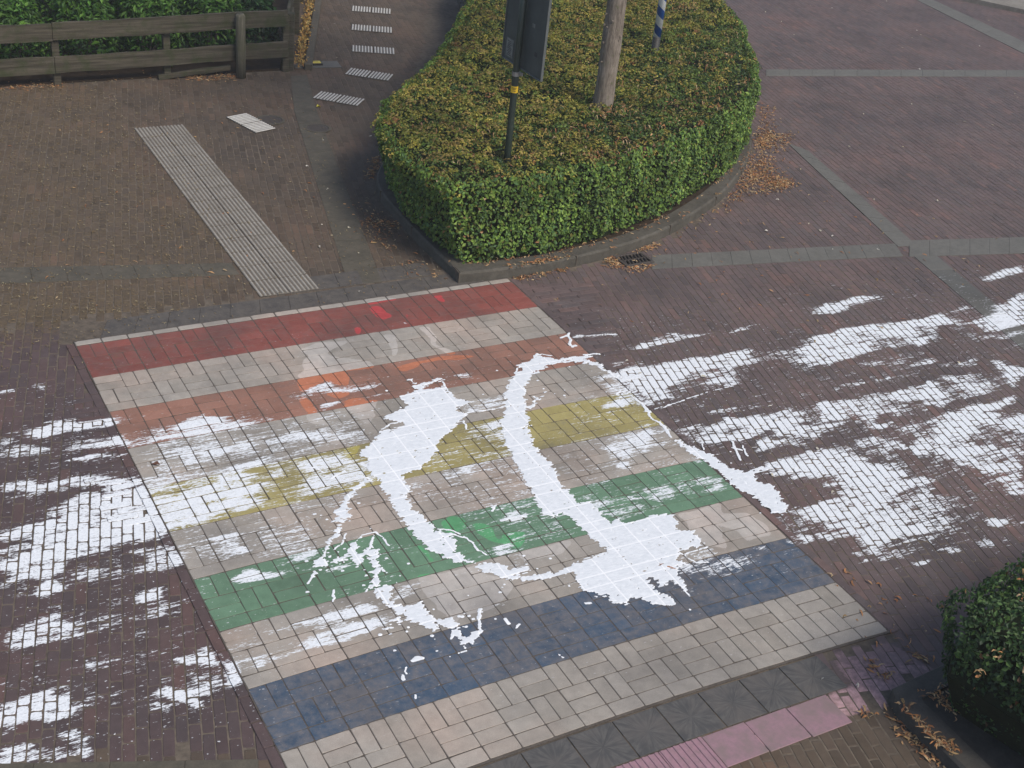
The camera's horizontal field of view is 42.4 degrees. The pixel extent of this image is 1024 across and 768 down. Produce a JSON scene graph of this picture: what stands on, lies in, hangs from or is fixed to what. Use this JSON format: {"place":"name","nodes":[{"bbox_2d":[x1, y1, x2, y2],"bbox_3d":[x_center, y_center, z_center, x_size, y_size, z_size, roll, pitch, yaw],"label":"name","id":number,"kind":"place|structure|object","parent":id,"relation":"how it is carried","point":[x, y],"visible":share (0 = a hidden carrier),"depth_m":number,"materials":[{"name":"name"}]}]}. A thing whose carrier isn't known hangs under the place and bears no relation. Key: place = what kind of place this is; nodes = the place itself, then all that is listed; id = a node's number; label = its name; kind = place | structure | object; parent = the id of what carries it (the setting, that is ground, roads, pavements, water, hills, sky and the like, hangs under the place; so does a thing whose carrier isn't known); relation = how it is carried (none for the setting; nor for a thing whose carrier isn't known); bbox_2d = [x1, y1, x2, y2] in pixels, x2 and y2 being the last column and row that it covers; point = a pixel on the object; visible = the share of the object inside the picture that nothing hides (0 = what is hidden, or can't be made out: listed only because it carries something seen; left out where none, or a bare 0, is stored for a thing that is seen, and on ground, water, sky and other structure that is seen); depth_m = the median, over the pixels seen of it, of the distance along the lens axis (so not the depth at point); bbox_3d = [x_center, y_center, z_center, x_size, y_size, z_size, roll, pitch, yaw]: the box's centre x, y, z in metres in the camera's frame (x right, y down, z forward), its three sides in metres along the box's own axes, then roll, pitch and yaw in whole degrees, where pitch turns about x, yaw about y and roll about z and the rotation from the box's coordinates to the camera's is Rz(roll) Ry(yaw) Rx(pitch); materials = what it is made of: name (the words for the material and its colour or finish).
{"place":"outdoors","nodes":[
{"label":"outdoors","id":0,"kind":"place"},
{"bbox_2d":[0,321,284,767],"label":"road","id":1,"kind":"structure","parent":0,"point":[126,512],"depth_m":7.99,"materials":[{"name":"brick"}]},
{"bbox_2d":[0,0,441,329],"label":"pavement","id":2,"kind":"structure","parent":0,"point":[93,219],"depth_m":13.78,"materials":[{"name":"brick"}]},
{"bbox_2d":[0,263,239,283],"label":"gutter strip","id":3,"kind":"object","parent":2,"relation":"on","point":[9,274],"visible":1,"depth_m":11.70,"materials":[{"name":"grey concrete"}]},
{"bbox_2d":[0,71,445,386],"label":"leaf crumbs","id":4,"kind":"object","parent":2,"relation":"on","point":[140,214],"visible":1,"depth_m":12.71,"materials":[{"name":"brown plant"}]},
{"bbox_2d":[134,124,318,296],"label":"tactile paving","id":5,"kind":"structure","parent":2,"relation":"on","point":[274,256],"depth_m":12.98,"materials":[{"name":"white concrete"}]},
{"bbox_2d":[226,113,275,132],"bbox_3d":[-3.010,-3.013,15.229,0.279,0.012,0.582,-23,41,-40],"label":"ribbed tile pair","id":6,"kind":"object","parent":2,"relation":"on","point":[246,120],"visible":1,"depth_m":15.21},
{"bbox_2d":[257,115,284,124],"bbox_3d":[-2.812,-3.076,15.384,0.330,0.010,0.330,-11,34,-27],"label":"manhole cover","id":7,"kind":"object","parent":2,"relation":"on","point":[268,119],"visible":1,"depth_m":15.39,"materials":[{"name":"metal"}]},
{"bbox_2d":[287,0,303,71],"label":"timber fence","id":8,"kind":"object","parent":2,"relation":"on","point":[293,7],"visible":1,"depth_m":16.94,"materials":[{"name":"brown wood"}]},
{"bbox_2d":[291,75,315,109],"bbox_3d":[-2.587,-3.608,16.344,0.261,0.013,1.356,0,31,-12],"label":"gutter strip","id":9,"kind":"object","parent":2,"relation":"on","point":[302,95],"visible":1,"depth_m":16.29,"materials":[{"name":"grey concrete"}]},
{"bbox_2d":[294,61,341,68],"bbox_3d":[-2.563,-4.202,17.315,0.620,0.044,0.260,-6,33,-21],"label":"utility marker","id":10,"kind":"object","parent":2,"relation":"on","point":[326,64],"visible":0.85,"depth_m":17.30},
{"bbox_2d":[294,108,381,282],"bbox_3d":[-1.903,-2.112,13.940,0.314,0.013,4.686,-2,32,-15],"label":"gutter strip","id":11,"kind":"object","parent":2,"relation":"on","point":[340,213],"visible":1,"depth_m":13.48,"materials":[{"name":"grey concrete"}]},
{"bbox_2d":[304,123,330,132],"bbox_3d":[-2.252,-2.968,15.310,0.310,0.010,0.310,-11,34,-27],"label":"manhole cover","id":12,"kind":"object","parent":11,"relation":"in","point":[315,127],"visible":1,"depth_m":15.30,"materials":[{"name":"metal"}]},
{"bbox_2d":[313,91,364,105],"bbox_3d":[-2.131,-3.514,16.253,0.582,0.012,0.279,12,31,9],"label":"ribbed tile pair","id":13,"kind":"object","parent":2,"relation":"on","point":[334,97],"visible":1,"depth_m":16.24},
{"bbox_2d":[266,262,431,296],"bbox_3d":[-1.491,-0.958,12.066,1.647,0.013,0.287,-11,34,-27],"label":"gutter strip","id":14,"kind":"object","parent":2,"relation":"on","point":[343,279],"visible":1,"depth_m":12.14,"materials":[{"name":"grey concrete"}]},
{"bbox_2d":[345,68,392,80],"bbox_3d":[-1.857,-4.030,17.183,0.582,0.012,0.279,10,31,6],"label":"ribbed tile pair","id":15,"kind":"object","parent":2,"relation":"on","point":[366,73],"visible":1,"depth_m":17.17},
{"bbox_2d":[351,24,391,32],"bbox_3d":[-2.014,-5.106,18.979,0.582,0.012,0.279,3,31,-7],"label":"ribbed tile pair","id":16,"kind":"object","parent":2,"relation":"on","point":[355,27],"visible":1,"depth_m":18.96},
{"bbox_2d":[352,6,390,13],"bbox_3d":[-2.110,-5.614,19.822,0.582,0.012,0.279,3,31,-6],"label":"ribbed tile pair","id":17,"kind":"object","parent":2,"relation":"on","point":[374,10],"visible":1,"depth_m":19.81},
{"bbox_2d":[352,45,394,54],"bbox_3d":[-1.901,-4.584,18.114,0.582,0.012,0.279,2,31,-8],"label":"ribbed tile pair","id":18,"kind":"object","parent":2,"relation":"on","point":[377,50],"visible":1,"depth_m":18.10},
{"bbox_2d":[0,72,996,767],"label":"fallen leaves","id":19,"kind":"object","parent":2,"relation":"on","point":[948,746],"visible":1,"depth_m":13.10,"materials":[{"name":"orange plant"}]},
{"bbox_2d":[41,667,942,767],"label":"pavement","id":20,"kind":"structure","parent":0,"point":[776,755],"depth_m":7.55,"materials":[{"name":"brick"}]},
{"bbox_2d":[481,656,847,767],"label":"slab row","id":21,"kind":"object","parent":20,"relation":"on","point":[647,732],"visible":1,"depth_m":7.63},
{"bbox_2d":[615,737,726,767],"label":"tactile paving","id":22,"kind":"structure","parent":20,"relation":"on","point":[698,752],"depth_m":7.36,"materials":[{"name":"pink tile"}]},
{"bbox_2d":[702,695,851,766],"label":"slab row","id":23,"kind":"object","parent":20,"relation":"on","point":[742,742],"visible":1,"depth_m":7.63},
{"bbox_2d":[0,0,1023,767],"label":"ground","id":24,"kind":"structure","parent":0,"point":[442,14],"depth_m":11.70,"materials":[{"name":"brown brick"}]},
{"bbox_2d":[0,759,258,767],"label":"gutter strip","id":25,"kind":"object","parent":24,"relation":"on","point":[245,763],"visible":1,"depth_m":6.95,"materials":[{"name":"grey concrete"}]},
{"bbox_2d":[0,0,287,86],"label":"soil bed","id":26,"kind":"object","parent":24,"relation":"on","point":[263,65],"visible":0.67,"depth_m":16.43,"materials":[{"name":"brown soil"}]},
{"bbox_2d":[0,0,50,58],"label":"shrub","id":27,"kind":"object","parent":26,"relation":"on","point":[10,10],"visible":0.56,"depth_m":15.55,"materials":[{"name":"green plant"}]},
{"bbox_2d":[2,0,49,45],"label":"shrub","id":28,"kind":"object","parent":26,"relation":"on","point":[32,3],"visible":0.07,"depth_m":16.80,"materials":[{"name":"green plant"}]},
{"bbox_2d":[35,0,116,22],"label":"shrub","id":29,"kind":"object","parent":26,"relation":"on","point":[40,4],"visible":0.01,"depth_m":16.76,"materials":[{"name":"green plant"}]},
{"bbox_2d":[37,0,123,56],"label":"shrub","id":30,"kind":"object","parent":26,"relation":"on","point":[76,10],"visible":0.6,"depth_m":15.95,"materials":[{"name":"green plant"}]},
{"bbox_2d":[80,0,181,19],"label":"shrub","id":31,"kind":"object","parent":26,"relation":"on","point":[178,4],"visible":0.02,"depth_m":17.41,"materials":[{"name":"green plant"}]},
{"bbox_2d":[111,0,186,65],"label":"shrub","id":32,"kind":"object","parent":26,"relation":"on","point":[130,9],"visible":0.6,"depth_m":16.38,"materials":[{"name":"green plant"}]},
{"bbox_2d":[172,0,249,47],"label":"shrub","id":33,"kind":"object","parent":26,"relation":"on","point":[191,7],"visible":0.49,"depth_m":16.76,"materials":[{"name":"green plant"}]},
{"bbox_2d":[212,0,280,43],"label":"shrub","id":34,"kind":"object","parent":26,"relation":"on","point":[267,33],"visible":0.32,"depth_m":17.29,"materials":[{"name":"green plant"}]},
{"bbox_2d":[0,9,289,85],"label":"timber fence","id":35,"kind":"object","parent":24,"relation":"on","point":[166,57],"visible":1,"depth_m":15.91,"materials":[{"name":"brown wood"}]},
{"bbox_2d":[101,274,480,336],"bbox_3d":[-1.859,-0.727,11.600,3.516,0.013,0.277,-11,34,-27],"label":"gutter strip","id":36,"kind":"object","parent":24,"relation":"on","point":[207,313],"visible":0.97,"depth_m":11.46,"materials":[{"name":"grey concrete"}]},
{"bbox_2d":[304,0,321,70],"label":"kerb","id":37,"kind":"structure","parent":24,"relation":"on","point":[310,52],"depth_m":18.14,"materials":[{"name":"grey concrete"}]},
{"bbox_2d":[294,0,315,66],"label":"fallen leaves","id":38,"kind":"object","parent":37,"relation":"on","point":[303,38],"visible":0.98,"depth_m":18.21,"materials":[{"name":"orange plant"}]},
{"bbox_2d":[73,278,889,767],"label":"pedestrian crossing","id":39,"kind":"object","parent":24,"relation":"on","point":[237,428],"visible":1,"depth_m":8.92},
{"bbox_2d":[294,332,788,698],"bbox_3d":[0.257,0.630,9.696,4.241,0.008,3.597,-11,34,-27],"label":"paint spill","id":40,"kind":"object","parent":39,"relation":"on","point":[641,545],"visible":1,"depth_m":9.25,"materials":[{"name":"white paint"}]},
{"bbox_2d":[376,0,751,282],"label":"kerb","id":41,"kind":"structure","parent":24,"relation":"on","point":[696,208],"depth_m":13.07,"materials":[{"name":"concrete"}]},
{"bbox_2d":[380,2,752,282],"bbox_3d":[0.974,-3.941,17.504,4.338,0.105,12.340,7,30,0],"label":"kerb joint","id":42,"kind":"object","parent":41,"relation":"on","point":[457,273],"visible":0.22,"depth_m":12.95,"materials":[{"name":"grey concrete"}]},
{"bbox_2d":[457,171,959,721],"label":"fallen leaves","id":43,"kind":"object","parent":41,"relation":"on","point":[941,697],"visible":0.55,"depth_m":7.90,"materials":[{"name":"brown plant"}]},
{"bbox_2d":[468,173,721,263],"bbox_3d":[0.958,-3.933,17.541,4.023,0.095,11.936,7,30,0],"label":"soil bed","id":44,"kind":"object","parent":24,"relation":"on","point":[676,206],"visible":0.06,"depth_m":13.66,"materials":[{"name":"brown soil"}]},
{"bbox_2d":[501,0,551,161],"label":"road sign","id":45,"kind":"object","parent":44,"relation":"on","point":[525,34],"visible":0.91,"depth_m":12.17,"materials":[{"name":"grey metal"}]},
{"bbox_2d":[370,0,761,263],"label":"hedge","id":46,"kind":"object","parent":44,"relation":"on","point":[464,213],"visible":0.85,"depth_m":13.80,"materials":[{"name":"green plant"}]},
{"bbox_2d":[396,2,756,189],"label":"fallen leaves","id":47,"kind":"object","parent":46,"relation":"on","point":[584,125],"visible":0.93,"depth_m":13.93,"materials":[{"name":"brown plant"}]},
{"bbox_2d":[591,0,626,114],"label":"tree","id":48,"kind":"object","parent":44,"relation":"on","point":[610,49],"visible":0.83,"depth_m":13.92,"materials":[{"name":"brown plant"}]},
{"bbox_2d":[650,0,666,54],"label":"striped post","id":49,"kind":"object","parent":44,"relation":"on","point":[656,39],"visible":0.52,"depth_m":16.24,"materials":[{"name":"white metal"}]},
{"bbox_2d":[306,0,1023,686],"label":"litter bits","id":50,"kind":"object","parent":24,"relation":"on","point":[820,354],"visible":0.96,"depth_m":12.58,"materials":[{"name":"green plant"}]},
{"bbox_2d":[888,664,990,767],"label":"kerb","id":51,"kind":"structure","parent":24,"relation":"on","point":[968,756],"depth_m":7.72,"materials":[{"name":"grey concrete"}]},
{"bbox_2d":[923,687,1023,767],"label":"soil bed","id":52,"kind":"object","parent":24,"relation":"on","point":[990,750],"visible":0.3,"depth_m":7.62,"materials":[{"name":"brown soil"}]},
{"bbox_2d":[936,554,1023,756],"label":"hedge","id":53,"kind":"object","parent":52,"relation":"on","point":[991,701],"visible":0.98,"depth_m":7.43,"materials":[{"name":"green plant"}]},
{"bbox_2d":[974,569,1023,677],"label":"fallen leaves","id":54,"kind":"object","parent":53,"relation":"on","point":[981,669],"visible":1,"depth_m":6.98,"materials":[{"name":"plant"}]},
{"bbox_2d":[511,0,1023,705],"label":"road","id":55,"kind":"structure","parent":0,"point":[581,300],"depth_m":12.19,"materials":[{"name":"brick"}]},
{"bbox_2d":[613,251,654,266],"bbox_3d":[1.203,-1.231,13.046,0.346,0.023,0.260,-11,34,-27],"label":"street drain","id":56,"kind":"object","parent":55,"relation":"on","point":[640,257],"visible":1,"depth_m":13.04,"materials":[{"name":"metal"}]},
{"bbox_2d":[652,244,902,268],"bbox_3d":[2.724,-1.307,13.488,2.964,0.013,0.301,-4,32,-18],"label":"gutter strip","id":57,"kind":"object","parent":55,"relation":"on","point":[762,256],"visible":1,"depth_m":13.46,"materials":[{"name":"grey concrete"}]},
{"bbox_2d":[788,143,909,246],"bbox_3d":[3.889,-2.233,15.289,0.239,0.013,3.008,-2,31,-14],"label":"gutter strip","id":58,"kind":"object","parent":55,"relation":"on","point":[888,228],"visible":1,"depth_m":15.03,"materials":[{"name":"grey concrete"}]},
{"bbox_2d":[766,69,1023,76],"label":"gutter strip","id":59,"kind":"object","parent":55,"relation":"on","point":[893,73],"visible":1,"depth_m":19.72,"materials":[{"name":"grey concrete"}]},
{"bbox_2d":[909,237,1023,256],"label":"gutter strip","id":60,"kind":"object","parent":55,"relation":"on","point":[974,246],"visible":1,"depth_m":14.18,"materials":[{"name":"grey concrete"}]},
{"bbox_2d":[915,256,1023,349],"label":"gutter strip","id":61,"kind":"object","parent":55,"relation":"on","point":[986,307],"visible":1,"depth_m":13.06,"materials":[{"name":"grey concrete"}]},
{"bbox_2d":[917,0,1023,53],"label":"gutter strip","id":62,"kind":"object","parent":55,"relation":"on","point":[1000,36],"visible":1,"depth_m":22.81,"materials":[{"name":"grey concrete"}]},
{"bbox_2d":[960,0,1023,13],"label":"pavement","id":63,"kind":"structure","parent":0,"point":[1016,6],"depth_m":24.18,"materials":[{"name":"grey concrete"}]}
]}

